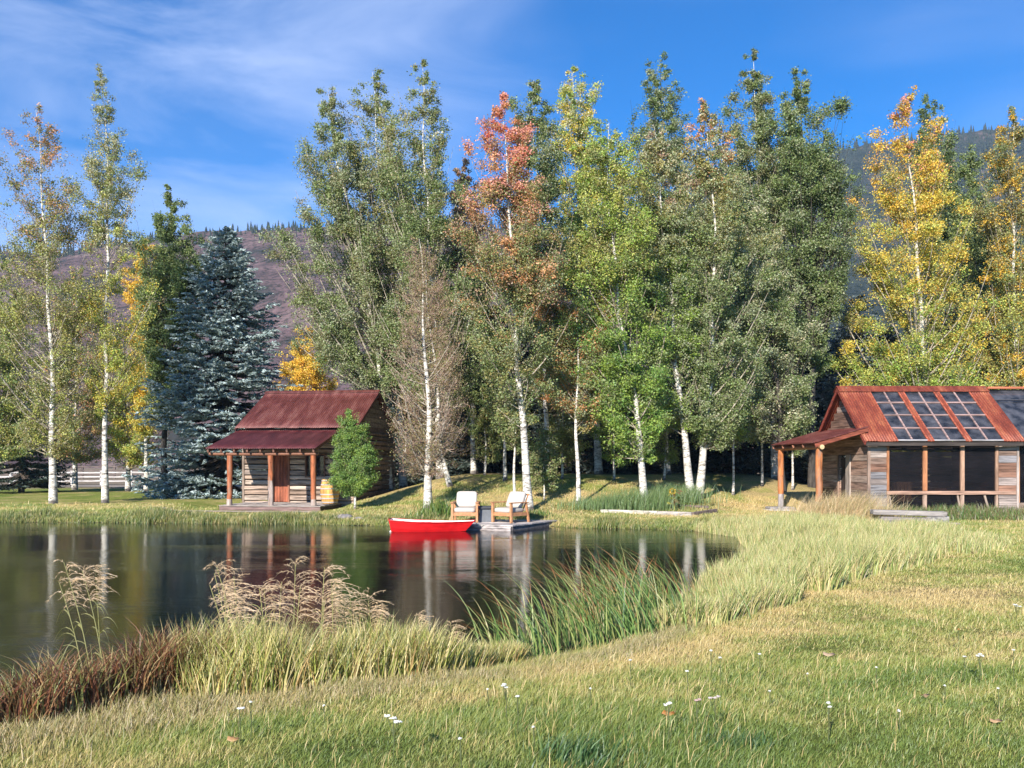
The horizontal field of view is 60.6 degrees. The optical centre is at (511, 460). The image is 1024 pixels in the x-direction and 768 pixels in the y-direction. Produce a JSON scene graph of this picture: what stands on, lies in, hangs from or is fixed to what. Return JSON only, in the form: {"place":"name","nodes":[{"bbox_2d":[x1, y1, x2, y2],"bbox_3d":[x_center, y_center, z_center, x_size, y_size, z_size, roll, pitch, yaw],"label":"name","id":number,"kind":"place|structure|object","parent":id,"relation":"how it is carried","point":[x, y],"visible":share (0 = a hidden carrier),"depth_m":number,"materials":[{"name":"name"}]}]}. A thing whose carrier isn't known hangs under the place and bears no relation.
{"place":"outdoors","nodes":[
{"label":"outdoors","id":0,"kind":"place"},
{"bbox_2d":[0,522,745,692],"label":"water","id":1,"kind":"structure","parent":0,"point":[160,573],"depth_m":15.06,"materials":[{"name":"black liquid"}]},
{"bbox_2d":[388,518,493,531],"bbox_3d":[-1.920,1.743,23.790,2.849,0.413,0.935,0,0,-2],"label":"dinghy","id":2,"kind":"object","parent":1,"relation":"on","point":[405,525],"visible":0.94,"depth_m":23.44,"materials":[{"name":"red paint"}]},
{"bbox_2d":[467,519,556,530],"bbox_3d":[-0.193,2.121,25.147,2.327,0.759,2.629,0,0,22],"label":"dock","id":3,"kind":"object","parent":1,"relation":"on","point":[518,524],"visible":0.49,"depth_m":24.42,"materials":[{"name":"grey wood"}]},
{"bbox_2d":[450,491,480,522],"bbox_3d":[-1.320,1.312,25.165,0.800,0.872,0.910,0,0,3],"label":"armchair","id":4,"kind":"object","parent":3,"relation":"on","point":[467,503],"visible":0.95,"depth_m":25.22,"materials":[{"name":"white fabric"}]},
{"bbox_2d":[490,491,529,522],"bbox_3d":[-0.021,1.312,24.998,0.800,0.872,0.910,0,0,42],"label":"armchair","id":5,"kind":"object","parent":3,"relation":"on","point":[515,502],"visible":1,"depth_m":24.91,"materials":[{"name":"white fabric"}]},
{"bbox_2d":[446,575,578,658],"bbox_3d":[-0.038,1.525,8.142,1.332,0.879,0.803,0,0,8],"label":"cattail clump","id":6,"kind":"object","parent":1,"relation":"in","point":[528,628],"visible":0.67,"depth_m":8.18,"materials":[{"name":"green plant"}]},
{"bbox_2d":[464,608,591,656],"bbox_3d":[0.135,1.694,8.495,1.338,0.553,0.700,0,0,0],"label":"cattail clump","id":7,"kind":"object","parent":1,"relation":"in","point":[520,638],"visible":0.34,"depth_m":8.51,"materials":[{"name":"green plant"}]},
{"bbox_2d":[511,577,643,648],"bbox_3d":[0.616,1.580,8.898,1.271,0.780,0.943,0,0,31],"label":"cattail clump","id":8,"kind":"object","parent":1,"relation":"in","point":[591,625],"visible":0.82,"depth_m":8.94,"materials":[{"name":"green plant"}]},
{"bbox_2d":[493,550,712,645],"bbox_3d":[0.878,1.483,9.248,2.567,0.974,1.585,0,0,0],"label":"cattail clump","id":9,"kind":"object","parent":1,"relation":"in","point":[629,627],"visible":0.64,"depth_m":9.27,"materials":[{"name":"green plant"}]},
{"bbox_2d":[537,542,750,630],"bbox_3d":[1.412,1.460,10.027,2.525,1.021,1.552,0,0,0],"label":"cattail clump","id":10,"kind":"object","parent":1,"relation":"in","point":[656,596],"visible":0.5,"depth_m":9.88,"materials":[{"name":"green plant"}]},
{"bbox_2d":[0,217,938,467],"bbox_3d":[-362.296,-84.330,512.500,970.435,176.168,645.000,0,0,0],"label":"hills","id":11,"kind":"structure","parent":0,"point":[269,277],"depth_m":454.67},
{"bbox_2d":[0,468,1023,767],"bbox_3d":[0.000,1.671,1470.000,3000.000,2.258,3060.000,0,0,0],"label":"ground","id":12,"kind":"structure","parent":0,"point":[748,484],"depth_m":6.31,"materials":[{"name":"green plant"}]},
{"bbox_2d":[0,252,43,467],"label":"aspen tree","id":13,"kind":"object","parent":12,"relation":"on","point":[9,451],"visible":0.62,"depth_m":43.83,"materials":[{"name":"green plant"}]},
{"bbox_2d":[0,398,75,492],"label":"spruce tree","id":14,"kind":"object","parent":12,"relation":"on","point":[25,477],"visible":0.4,"depth_m":46.67,"materials":[{"name":"green plant"}]},
{"bbox_2d":[0,102,114,503],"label":"aspen tree","id":15,"kind":"object","parent":12,"relation":"on","point":[40,392],"visible":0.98,"depth_m":34.39,"materials":[{"name":"green plant"}]},
{"bbox_2d":[24,265,115,489],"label":"aspen tree","id":16,"kind":"object","parent":12,"relation":"on","point":[77,455],"visible":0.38,"depth_m":51.66,"materials":[{"name":"green plant"}]},
{"bbox_2d":[45,559,118,674],"bbox_3d":[-3.354,1.354,6.795,0.585,1.192,0.273,0,0,0],"label":"plumed reed","id":17,"kind":"object","parent":12,"relation":"on","point":[77,596],"visible":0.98,"depth_m":6.79,"materials":[{"name":"beige plant"}]},
{"bbox_2d":[1,466,193,478],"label":"rail fence","id":18,"kind":"object","parent":12,"relation":"on","point":[83,470],"visible":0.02,"depth_m":83.88,"materials":[{"name":"grey wood"}]},
{"bbox_2d":[54,62,163,502],"bbox_3d":[-16.189,-7.035,35.624,4.186,17.778,3.377,0,0,40],"label":"aspen tree","id":19,"kind":"object","parent":12,"relation":"on","point":[104,186],"visible":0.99,"depth_m":35.25,"materials":[{"name":"green plant"}]},
{"bbox_2d":[0,471,241,484],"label":"rail fence","id":20,"kind":"object","parent":12,"relation":"on","point":[70,480],"visible":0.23,"depth_m":61.90,"materials":[{"name":"grey wood"}]},
{"bbox_2d":[78,319,179,490],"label":"aspen tree","id":21,"kind":"object","parent":12,"relation":"on","point":[120,434],"visible":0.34,"depth_m":49.36,"materials":[{"name":"green plant"}]},
{"bbox_2d":[0,620,269,728],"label":"sedge","id":22,"kind":"object","parent":12,"relation":"on","point":[59,687],"visible":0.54,"depth_m":5.87,"materials":[{"name":"brown plant"}]},
{"bbox_2d":[119,242,162,490],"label":"aspen tree","id":23,"kind":"object","parent":12,"relation":"on","point":[139,400],"visible":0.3,"depth_m":48.92,"materials":[{"name":"yellow plant"}]},
{"bbox_2d":[119,184,209,493],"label":"poplar tree","id":24,"kind":"object","parent":12,"relation":"on","point":[169,270],"visible":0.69,"depth_m":41.67,"materials":[{"name":"green plant"}]},
{"bbox_2d":[120,226,303,498],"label":"spruce tree","id":25,"kind":"object","parent":12,"relation":"on","point":[204,393],"visible":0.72,"depth_m":40.76,"materials":[{"name":"green plant"}]},
{"bbox_2d":[203,560,261,631],"bbox_3d":[-2.238,1.337,6.996,0.480,1.111,0.293,0,0,0],"label":"plumed reed","id":26,"kind":"object","parent":12,"relation":"on","point":[226,587],"visible":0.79,"depth_m":6.96,"materials":[{"name":"beige plant"}]},
{"bbox_2d":[211,571,268,638],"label":"plumed reed","id":27,"kind":"object","parent":12,"relation":"on","point":[236,608],"visible":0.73,"depth_m":6.83,"materials":[{"name":"beige plant"}]},
{"bbox_2d":[254,577,306,630],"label":"plumed reed","id":28,"kind":"object","parent":12,"relation":"on","point":[283,597],"visible":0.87,"depth_m":7.02,"materials":[{"name":"beige plant"}]},
{"bbox_2d":[242,555,326,644],"bbox_3d":[-1.819,1.302,7.011,0.674,1.095,0.425,0,0,0],"label":"plumed reed","id":29,"kind":"object","parent":12,"relation":"on","point":[300,610],"visible":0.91,"depth_m":7.02,"materials":[{"name":"beige plant"}]},
{"bbox_2d":[206,390,398,510],"bbox_3d":[-8.210,-0.547,36.000,5.040,4.895,8.622,0,0,8],"label":"log cabin","id":30,"kind":"object","parent":12,"relation":"on","point":[304,422],"visible":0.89,"depth_m":34.58,"materials":[{"name":"brown wood"}]},
{"bbox_2d":[274,456,287,501],"bbox_3d":[-9.106,0.680,34.538,0.584,1.860,0.100,0,0,8],"label":"door","id":31,"kind":"structure","parent":30,"relation":"in","point":[280,462],"depth_m":34.56,"materials":[{"name":"brown wood"}]},
{"bbox_2d":[305,454,326,477],"bbox_3d":[-7.694,0.185,34.353,0.820,0.930,0.190,0,0,8],"label":"window","id":32,"kind":"structure","parent":30,"relation":"in","point":[320,459],"depth_m":34.37,"materials":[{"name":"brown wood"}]},
{"bbox_2d":[320,479,339,503],"bbox_3d":[-6.972,1.165,33.529,0.732,0.920,0.727,0,0,0],"label":"wine barrel","id":33,"kind":"object","parent":30,"relation":"on","point":[328,495],"visible":0.73,"depth_m":33.24,"materials":[{"name":"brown wood"}]},
{"bbox_2d":[272,326,339,390],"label":"aspen tree","id":34,"kind":"object","parent":12,"relation":"on","point":[305,374],"visible":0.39,"depth_m":61.16,"materials":[{"name":"yellow plant"}]},
{"bbox_2d":[253,86,399,491],"bbox_3d":[-7.971,-7.576,39.055,6.570,18.300,4.630,0,0,0],"label":"poplar tree","id":35,"kind":"object","parent":12,"relation":"on","point":[341,346],"visible":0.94,"depth_m":38.51,"materials":[{"name":"green plant"}]},
{"bbox_2d":[307,565,360,640],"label":"plumed reed","id":36,"kind":"object","parent":12,"relation":"on","point":[329,606],"visible":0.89,"depth_m":7.07,"materials":[{"name":"beige plant"}]},
{"bbox_2d":[133,602,535,703],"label":"bank reeds","id":37,"kind":"object","parent":12,"relation":"on","point":[274,660],"visible":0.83,"depth_m":6.57,"materials":[{"name":"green plant"}]},
{"bbox_2d":[319,577,365,645],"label":"plumed reed","id":38,"kind":"object","parent":12,"relation":"on","point":[346,600],"visible":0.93,"depth_m":6.89,"materials":[{"name":"beige plant"}]},
{"bbox_2d":[324,408,381,508],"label":"young tree","id":39,"kind":"object","parent":12,"relation":"on","point":[351,471],"visible":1,"depth_m":29.55,"materials":[{"name":"green plant"}]},
{"bbox_2d":[0,619,714,767],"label":"border grass","id":40,"kind":"structure","parent":12,"relation":"on","point":[160,706],"depth_m":5.87,"materials":[{"name":"plant"}]},
{"bbox_2d":[333,589,393,636],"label":"plumed reed","id":41,"kind":"object","parent":12,"relation":"on","point":[357,613],"visible":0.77,"depth_m":7.04,"materials":[{"name":"beige plant"}]},
{"bbox_2d":[306,65,434,488],"bbox_3d":[-6.397,-8.346,40.222,5.296,19.575,5.255,0,0,-38],"label":"poplar tree","id":42,"kind":"object","parent":12,"relation":"on","point":[367,108],"visible":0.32,"depth_m":39.83,"materials":[{"name":"green plant"}]},
{"bbox_2d":[0,504,784,531],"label":"shore grass","id":43,"kind":"structure","parent":12,"relation":"on","point":[155,513],"depth_m":26.74,"materials":[{"name":"green plant"}]},
{"bbox_2d":[368,235,474,509],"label":"aspen tree","id":44,"kind":"object","parent":12,"relation":"on","point":[429,447],"visible":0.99,"depth_m":28.92,"materials":[{"name":"white plant"}]},
{"bbox_2d":[362,57,487,478],"bbox_3d":[-3.554,-8.082,36.999,5.701,17.947,4.677,0,0,0],"label":"poplar tree","id":45,"kind":"object","parent":12,"relation":"on","point":[415,224],"visible":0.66,"depth_m":36.77,"materials":[{"name":"green plant"}]},
{"bbox_2d":[404,495,456,516],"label":"lily clump","id":46,"kind":"object","parent":12,"relation":"on","point":[446,508],"visible":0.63,"depth_m":26.84,"materials":[{"name":"green plant"}]},
{"bbox_2d":[394,253,480,486],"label":"aspen tree","id":47,"kind":"object","parent":12,"relation":"on","point":[447,475],"visible":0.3,"depth_m":32.96,"materials":[{"name":"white plant"}]},
{"bbox_2d":[386,294,501,482],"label":"spruce tree","id":48,"kind":"object","parent":12,"relation":"on","point":[420,478],"visible":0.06,"depth_m":46.06,"materials":[{"name":"green plant"}]},
{"bbox_2d":[432,157,506,473],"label":"aspen tree","id":49,"kind":"object","parent":12,"relation":"on","point":[473,466],"visible":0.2,"depth_m":40.94,"materials":[{"name":"green plant"}]},
{"bbox_2d":[457,383,507,475],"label":"young aspen","id":50,"kind":"object","parent":12,"relation":"on","point":[484,424],"visible":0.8,"depth_m":35.67,"materials":[{"name":"green plant"}]},
{"bbox_2d":[423,304,543,475],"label":"spruce tree","id":51,"kind":"object","parent":12,"relation":"on","point":[464,464],"visible":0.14,"depth_m":43.21,"materials":[{"name":"green plant"}]},
{"bbox_2d":[437,91,576,510],"bbox_3d":[-0.150,-4.980,28.073,4.436,13.544,3.904,0,0,0],"label":"aspen tree","id":52,"kind":"object","parent":12,"relation":"on","point":[521,296],"visible":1,"depth_m":27.78,"materials":[{"name":"green plant"}]},
{"bbox_2d":[482,368,534,480],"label":"aspen tree","id":53,"kind":"object","parent":12,"relation":"on","point":[490,395],"visible":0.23,"depth_m":33.93,"materials":[{"name":"green plant"}]},
{"bbox_2d":[487,387,534,490],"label":"aspen tree","id":54,"kind":"object","parent":12,"relation":"on","point":[511,438],"visible":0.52,"depth_m":30.39,"materials":[{"name":"green plant"}]},
{"bbox_2d":[460,319,587,472],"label":"spruce tree","id":55,"kind":"object","parent":12,"relation":"on","point":[522,359],"visible":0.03,"depth_m":45.11,"materials":[{"name":"green plant"}]},
{"bbox_2d":[519,427,565,499],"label":"aspen tree","id":56,"kind":"object","parent":12,"relation":"on","point":[546,473],"visible":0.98,"depth_m":30.34,"materials":[{"name":"green plant"}]},
{"bbox_2d":[503,79,600,484],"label":"aspen tree","id":57,"kind":"object","parent":12,"relation":"on","point":[544,164],"visible":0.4,"depth_m":32.77,"materials":[{"name":"green plant"}]},
{"bbox_2d":[506,326,622,473],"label":"spruce tree","id":58,"kind":"object","parent":12,"relation":"on","point":[584,462],"visible":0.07,"depth_m":41.77,"materials":[{"name":"green plant"}]},
{"bbox_2d":[538,386,592,478],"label":"young aspen","id":59,"kind":"object","parent":12,"relation":"on","point":[565,434],"visible":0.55,"depth_m":34.38,"materials":[{"name":"green plant"}]},
{"bbox_2d":[531,302,615,500],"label":"aspen tree","id":60,"kind":"object","parent":12,"relation":"on","point":[567,404],"visible":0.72,"depth_m":29.47,"materials":[{"name":"green plant"}]},
{"bbox_2d":[515,723,638,767],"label":"grass tuft","id":61,"kind":"object","parent":12,"relation":"on","point":[575,747],"visible":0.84,"depth_m":4.29,"materials":[{"name":"green plant"}]},
{"bbox_2d":[549,64,623,473],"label":"aspen tree","id":62,"kind":"object","parent":12,"relation":"on","point":[577,124],"visible":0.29,"depth_m":37.73,"materials":[{"name":"green plant"}]},
{"bbox_2d":[535,494,658,510],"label":"feathery bush","id":63,"kind":"object","parent":12,"relation":"on","point":[583,502],"visible":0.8,"depth_m":28.57,"materials":[{"name":"green plant"}]},
{"bbox_2d":[531,740,673,767],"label":"grass tuft","id":64,"kind":"object","parent":12,"relation":"on","point":[596,762],"visible":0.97,"depth_m":4.14,"materials":[{"name":"green plant"}]},
{"bbox_2d":[584,402,639,480],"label":"young aspen","id":65,"kind":"object","parent":12,"relation":"on","point":[605,456],"visible":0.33,"depth_m":34.02,"materials":[{"name":"green plant"}]},
{"bbox_2d":[554,118,686,497],"bbox_3d":[3.664,-4.948,29.448,4.918,13.262,3.663,0,0,0],"label":"aspen tree","id":66,"kind":"object","parent":12,"relation":"on","point":[625,367],"visible":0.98,"depth_m":29.17,"materials":[{"name":"green plant"}]},
{"bbox_2d":[602,141,647,471],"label":"aspen tree","id":67,"kind":"object","parent":12,"relation":"on","point":[627,196],"visible":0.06,"depth_m":43.77,"materials":[{"name":"green plant"}]},
{"bbox_2d":[605,361,683,473],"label":"spruce tree","id":68,"kind":"object","parent":12,"relation":"on","point":[633,468],"visible":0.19,"depth_m":40.23,"materials":[{"name":"green plant"}]},
{"bbox_2d":[572,486,718,510],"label":"feathery bush","id":69,"kind":"object","parent":12,"relation":"on","point":[649,503],"visible":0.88,"depth_m":28.59,"materials":[{"name":"green plant"}]},
{"bbox_2d":[598,119,705,499],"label":"aspen tree","id":70,"kind":"object","parent":12,"relation":"on","point":[674,223],"visible":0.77,"depth_m":30.81,"materials":[{"name":"green plant"}]},
{"bbox_2d":[639,373,696,479],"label":"young aspen","id":71,"kind":"object","parent":12,"relation":"on","point":[668,453],"visible":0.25,"depth_m":34.48,"materials":[{"name":"green plant"}]},
{"bbox_2d":[625,51,712,472],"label":"poplar tree","id":72,"kind":"object","parent":12,"relation":"on","point":[656,98],"visible":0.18,"depth_m":41.85,"materials":[{"name":"green plant"}]},
{"bbox_2d":[623,481,741,502],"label":"feathery bush","id":73,"kind":"object","parent":12,"relation":"on","point":[689,492],"visible":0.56,"depth_m":29.95,"materials":[{"name":"green plant"}]},
{"bbox_2d":[633,359,737,472],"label":"spruce tree","id":74,"kind":"object","parent":12,"relation":"on","point":[691,444],"visible":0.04,"depth_m":42.98,"materials":[{"name":"green plant"}]},
{"bbox_2d":[682,138,759,468],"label":"aspen tree","id":75,"kind":"object","parent":12,"relation":"on","point":[718,149],"visible":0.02,"depth_m":43.23,"materials":[{"name":"green plant"}]},
{"bbox_2d":[665,97,789,498],"bbox_3d":[7.822,-5.787,31.736,4.639,14.576,3.279,0,0,0],"label":"aspen tree","id":76,"kind":"object","parent":12,"relation":"on","point":[716,431],"visible":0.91,"depth_m":31.36,"materials":[{"name":"green plant"}]},
{"bbox_2d":[689,349,766,495],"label":"young aspen","id":77,"kind":"object","parent":12,"relation":"on","point":[740,435],"visible":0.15,"depth_m":33.71,"materials":[{"name":"green plant"}]},
{"bbox_2d":[677,321,791,477],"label":"spruce tree","id":78,"kind":"object","parent":12,"relation":"on","point":[750,463],"visible":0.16,"depth_m":40.60,"materials":[{"name":"green plant"}]},
{"bbox_2d":[683,720,791,755],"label":"grass tuft","id":79,"kind":"object","parent":12,"relation":"on","point":[737,742],"visible":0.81,"depth_m":4.53,"materials":[{"name":"green plant"}]},
{"bbox_2d":[696,187,826,491],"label":"aspen tree","id":80,"kind":"object","parent":12,"relation":"on","point":[795,388],"visible":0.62,"depth_m":34.61,"materials":[{"name":"green plant"}]},
{"bbox_2d":[739,339,786,486],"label":"young aspen","id":81,"kind":"object","parent":12,"relation":"on","point":[762,478],"visible":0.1,"depth_m":35.93,"materials":[{"name":"green plant"}]},
{"bbox_2d":[713,353,823,483],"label":"spruce tree","id":82,"kind":"object","parent":12,"relation":"on","point":[799,470],"visible":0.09,"depth_m":43.48,"materials":[{"name":"green plant"}]},
{"bbox_2d":[715,46,822,479],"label":"poplar tree","id":83,"kind":"object","parent":12,"relation":"on","point":[765,157],"visible":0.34,"depth_m":38.23,"materials":[{"name":"green plant"}]},
{"bbox_2d":[764,358,820,489],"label":"young aspen","id":84,"kind":"object","parent":12,"relation":"on","point":[803,430],"visible":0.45,"depth_m":35.04,"materials":[{"name":"green plant"}]},
{"bbox_2d":[759,65,869,487],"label":"poplar tree","id":85,"kind":"object","parent":12,"relation":"on","point":[800,201],"visible":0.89,"depth_m":36.32,"materials":[{"name":"green plant"}]},
{"bbox_2d":[772,494,865,515],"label":"feather grass","id":86,"kind":"structure","parent":12,"relation":"on","point":[798,507],"depth_m":24.53,"materials":[{"name":"beige plant"}]},
{"bbox_2d":[624,509,1014,634],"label":"bank reeds","id":87,"kind":"object","parent":12,"relation":"on","point":[787,559],"visible":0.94,"depth_m":13.73,"materials":[{"name":"green plant"}]},
{"bbox_2d":[791,348,898,481],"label":"spruce tree","id":88,"kind":"object","parent":12,"relation":"on","point":[821,376],"visible":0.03,"depth_m":46.80,"materials":[{"name":"green plant"}]},
{"bbox_2d":[790,293,920,481],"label":"spruce tree","id":89,"kind":"object","parent":12,"relation":"on","point":[827,396],"visible":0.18,"depth_m":43.84,"materials":[{"name":"green plant"}]},
{"bbox_2d":[843,325,944,481],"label":"spruce tree","id":90,"kind":"object","parent":12,"relation":"on","point":[890,334],"visible":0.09,"depth_m":42.57,"materials":[{"name":"green plant"}]},
{"bbox_2d":[771,386,1023,510],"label":"glasshouse shed","id":91,"kind":"structure","parent":12,"relation":"on","point":[863,430],"depth_m":28.06,"materials":[{"name":"brown wood"}]},
{"bbox_2d":[891,501,978,507],"bbox_3d":[13.200,1.525,27.900,3.000,0.470,0.600,0,0,0],"label":"work bench","id":92,"kind":"object","parent":91,"relation":"on","point":[931,502],"visible":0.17,"depth_m":27.65,"materials":[{"name":"brown wood"}]},
{"bbox_2d":[892,482,911,500],"bbox_3d":[12.410,0.970,27.900,0.500,0.620,0.400,0,0,0],"label":"slatted crate","id":93,"kind":"object","parent":92,"relation":"on","point":[905,486],"visible":0.84,"depth_m":27.72,"materials":[{"name":"brown wood"}]},
{"bbox_2d":[812,85,1005,487],"bbox_3d":[17.145,-7.411,38.165,8.047,17.629,7.125,0,0,0],"label":"aspen tree","id":94,"kind":"object","parent":12,"relation":"on","point":[926,256],"visible":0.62,"depth_m":37.72,"materials":[{"name":"yellow plant"}]},
{"bbox_2d":[907,310,989,481],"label":"spruce tree","id":95,"kind":"object","parent":12,"relation":"on","point":[952,318],"visible":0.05,"depth_m":43.61,"materials":[{"name":"green plant"}]},
{"bbox_2d":[905,93,1012,386],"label":"poplar tree","id":96,"kind":"object","parent":12,"relation":"on","point":[950,142],"visible":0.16,"depth_m":44.65,"materials":[{"name":"yellow plant"}]},
{"bbox_2d":[931,143,1023,375],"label":"poplar tree","id":97,"kind":"object","parent":12,"relation":"on","point":[966,173],"visible":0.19,"depth_m":46.51,"materials":[{"name":"green plant"}]},
{"bbox_2d":[955,104,1023,389],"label":"aspen tree","id":98,"kind":"object","parent":12,"relation":"on","point":[1012,276],"visible":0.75,"depth_m":39.78,"materials":[{"name":"yellow plant"}]},
{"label":"timber","id":99,"kind":"object","parent":12,"relation":"on","visible":0},
{"bbox_2d":[926,516,948,522],"bbox_3d":[10.984,1.522,22.600,0.631,0.180,0.220,0,0,-28],"label":"timber","id":100,"kind":"object","parent":99,"relation":"on","point":[940,517],"visible":0.5,"depth_m":22.54,"materials":[{"name":"grey wood"}]},
{"bbox_2d":[870,509,946,516],"bbox_3d":[10.310,1.352,22.800,1.837,0.160,0.320,0,0,6],"label":"timber","id":101,"kind":"object","parent":100,"relation":"on","point":[909,512],"visible":0.98,"depth_m":22.65,"materials":[{"name":"grey wood"}]},
{"bbox_2d":[0,0,1023,252],"label":"sky","id":102,"kind":"structure","parent":0,"point":[218,96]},
{"bbox_2d":[685,126,1023,381],"bbox_3d":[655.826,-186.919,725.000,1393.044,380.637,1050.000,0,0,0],"label":"hills","id":103,"kind":"structure","parent":0,"point":[859,286],"depth_m":698.02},
{"bbox_2d":[0,123,1023,314],"bbox_3d":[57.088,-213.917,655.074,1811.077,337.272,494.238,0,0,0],"label":"conifer forest","id":104,"kind":"object","parent":103,"relation":"on","point":[70,251],"visible":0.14,"depth_m":797.34,"materials":[{"name":"green plant"}]},
{"bbox_2d":[797,489,922,519],"bbox_3d":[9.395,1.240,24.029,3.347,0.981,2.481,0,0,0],"label":"feather grass","id":105,"kind":"structure","parent":0,"point":[840,505],"depth_m":23.77,"materials":[{"name":"beige plant"}]},
{"bbox_2d":[880,501,1023,520],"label":"border grass","id":106,"kind":"structure","parent":0,"point":[971,513],"depth_m":25.32,"materials":[{"name":"green plant"}]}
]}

